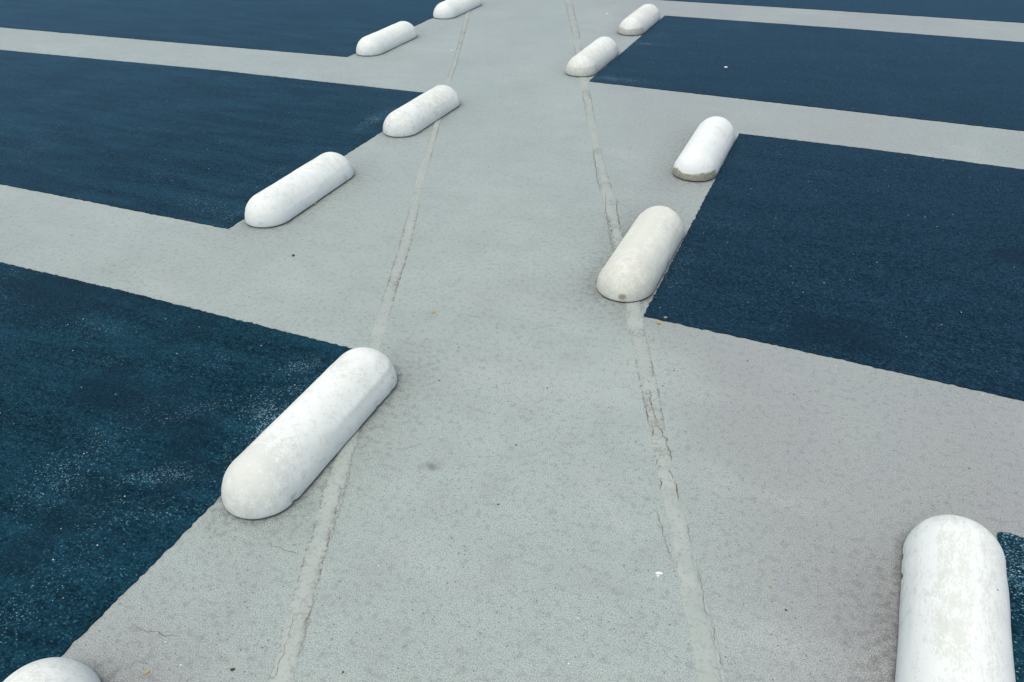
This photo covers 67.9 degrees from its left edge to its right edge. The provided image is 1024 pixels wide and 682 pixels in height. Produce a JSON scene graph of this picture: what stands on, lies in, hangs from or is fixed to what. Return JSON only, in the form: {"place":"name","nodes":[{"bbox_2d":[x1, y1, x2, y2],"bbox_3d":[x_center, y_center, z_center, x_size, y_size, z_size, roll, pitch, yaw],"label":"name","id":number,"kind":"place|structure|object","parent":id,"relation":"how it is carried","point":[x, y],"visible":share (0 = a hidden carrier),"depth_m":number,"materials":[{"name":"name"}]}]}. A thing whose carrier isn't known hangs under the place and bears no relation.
{"place":"outdoors","nodes":[
{"label":"outdoors","id":0,"kind":"place"},
{"bbox_2d":[0,0,1023,681],"bbox_3d":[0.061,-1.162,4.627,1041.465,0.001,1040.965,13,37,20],"label":"ground","id":1,"kind":"structure","parent":0,"point":[500,506],"depth_m":2.57,"materials":[{"name":"grey concrete"}]},
{"bbox_2d":[3,657,100,681],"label":"wheel stop","id":2,"kind":"object","parent":1,"relation":"on","point":[56,669],"visible":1,"depth_m":1.73,"materials":[{"name":"white paint"}]},
{"bbox_2d":[0,262,351,681],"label":"parking bay","id":3,"kind":"object","parent":1,"relation":"on","point":[133,426],"visible":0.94,"depth_m":2.60,"materials":[{"name":"blue asphalt"}]},
{"bbox_2d":[0,50,423,228],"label":"parking bay","id":4,"kind":"object","parent":1,"relation":"on","point":[218,148],"visible":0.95,"depth_m":5.06,"materials":[{"name":"blue asphalt"}]},
{"bbox_2d":[0,0,444,56],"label":"parking bay","id":5,"kind":"object","parent":1,"relation":"on","point":[341,28],"visible":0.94,"depth_m":7.79,"materials":[{"name":"blue asphalt"}]},
{"bbox_2d":[245,152,353,227],"bbox_3d":[-1.141,-0.846,4.101,0.248,0.141,0.817,12,37,19],"label":"wheel stop","id":6,"kind":"object","parent":1,"relation":"on","point":[288,197],"visible":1,"depth_m":3.97,"materials":[{"name":"white paint"}]},
{"bbox_2d":[221,347,396,518],"bbox_3d":[-0.652,0.250,2.514,0.247,0.141,0.814,13,37,19],"label":"wheel stop","id":7,"kind":"object","parent":1,"relation":"on","point":[283,459],"visible":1,"depth_m":2.39,"materials":[{"name":"white paint"}]},
{"bbox_2d":[269,10,470,681],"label":"sealed joint","id":8,"kind":"object","parent":1,"relation":"on","point":[302,599],"visible":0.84,"depth_m":2.29,"materials":[{"name":"grey concrete"}]},
{"bbox_2d":[275,448,354,675],"bbox_3d":[-0.522,0.579,2.156,0.054,0.001,0.820,1,35,4],"label":"pavement crack","id":9,"kind":"object","parent":8,"relation":"on","point":[326,555],"visible":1,"depth_m":1.98,"materials":[{"name":"grey concrete"}]},
{"bbox_2d":[356,21,416,55],"bbox_3d":[-1.111,-2.705,6.758,0.246,0.141,0.818,13,38,20],"label":"wheel stop","id":10,"kind":"object","parent":1,"relation":"on","point":[386,39],"visible":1,"depth_m":6.62,"materials":[{"name":"white paint"}]},
{"bbox_2d":[383,85,459,136],"bbox_3d":[-0.602,-1.570,5.114,0.246,0.141,0.805,13,38,20],"label":"wheel stop","id":11,"kind":"object","parent":1,"relation":"on","point":[416,115],"visible":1,"depth_m":4.97,"materials":[{"name":"white paint"}]},
{"bbox_2d":[433,0,481,18],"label":"wheel stop","id":12,"kind":"object","parent":1,"relation":"on","point":[447,9],"visible":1,"depth_m":7.62,"materials":[{"name":"white paint"}]},
{"bbox_2d":[566,36,618,76],"bbox_3d":[0.655,-2.305,6.114,0.246,0.140,0.822,13,37,20],"label":"wheel stop","id":13,"kind":"object","parent":1,"relation":"on","point":[595,56],"visible":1,"depth_m":5.92,"materials":[{"name":"white paint"}]},
{"bbox_2d":[618,4,659,35],"bbox_3d":[1.198,-3.023,7.118,0.247,0.141,0.810,13,37,20],"label":"wheel stop","id":14,"kind":"object","parent":1,"relation":"on","point":[642,19],"visible":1,"depth_m":6.91,"materials":[{"name":"white paint"}]},
{"bbox_2d":[596,206,683,301],"bbox_3d":[0.594,-0.429,3.433,0.246,0.141,0.788,13,38,20],"label":"wheel stop","id":15,"kind":"object","parent":1,"relation":"on","point":[634,267],"visible":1,"depth_m":3.27,"materials":[{"name":"white paint"}]},
{"bbox_2d":[565,0,720,681],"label":"sealed joint","id":16,"kind":"object","parent":1,"relation":"on","point":[701,638],"visible":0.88,"depth_m":2.44,"materials":[{"name":"grey concrete"}]},
{"bbox_2d":[593,152,620,240],"bbox_3d":[0.512,-0.788,4.068,0.087,0.001,1.297,-1,35,1],"label":"pavement crack","id":17,"kind":"object","parent":16,"relation":"on","point":[605,203],"visible":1,"depth_m":3.90,"materials":[{"name":"grey concrete"}]},
{"bbox_2d":[643,378,678,498],"bbox_3d":[0.483,0.305,2.504,0.058,0.001,0.598,0,35,2],"label":"pavement crack","id":18,"kind":"object","parent":16,"relation":"on","point":[666,440],"visible":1,"depth_m":2.50,"materials":[{"name":"grey concrete"}]},
{"bbox_2d":[657,513,721,667],"bbox_3d":[0.474,0.642,2.022,0.082,0.001,0.504,-3,35,-1],"label":"pavement crack","id":19,"kind":"object","parent":16,"relation":"on","point":[701,587],"visible":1,"depth_m":2.01,"materials":[{"name":"grey concrete"}]},
{"bbox_2d":[673,116,734,181],"bbox_3d":[1.135,-1.149,4.440,0.247,0.140,0.814,13,37,20],"label":"wheel stop","id":20,"kind":"object","parent":1,"relation":"on","point":[704,152],"visible":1,"depth_m":4.25,"materials":[{"name":"white paint"}]},
{"bbox_2d":[589,15,1023,130],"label":"parking bay","id":21,"kind":"object","parent":1,"relation":"on","point":[966,81],"visible":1,"depth_m":5.86,"materials":[{"name":"blue asphalt"}]},
{"bbox_2d":[644,133,1023,400],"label":"parking bay","id":22,"kind":"object","parent":1,"relation":"on","point":[907,264],"visible":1,"depth_m":3.40,"materials":[{"name":"blue asphalt"}]},
{"bbox_2d":[666,0,1023,22],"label":"parking bay","id":23,"kind":"object","parent":1,"relation":"on","point":[1001,10],"visible":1,"depth_m":7.53,"materials":[{"name":"blue asphalt"}]},
{"bbox_2d":[895,515,1015,681],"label":"wheel stop","id":24,"kind":"object","parent":1,"relation":"on","point":[954,618],"visible":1,"depth_m":1.82,"materials":[{"name":"white paint"}]},
{"bbox_2d":[997,532,1023,681],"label":"parking bay","id":25,"kind":"object","parent":1,"relation":"on","point":[1012,545],"visible":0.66,"depth_m":1.98,"materials":[{"name":"blue asphalt"}]}
]}

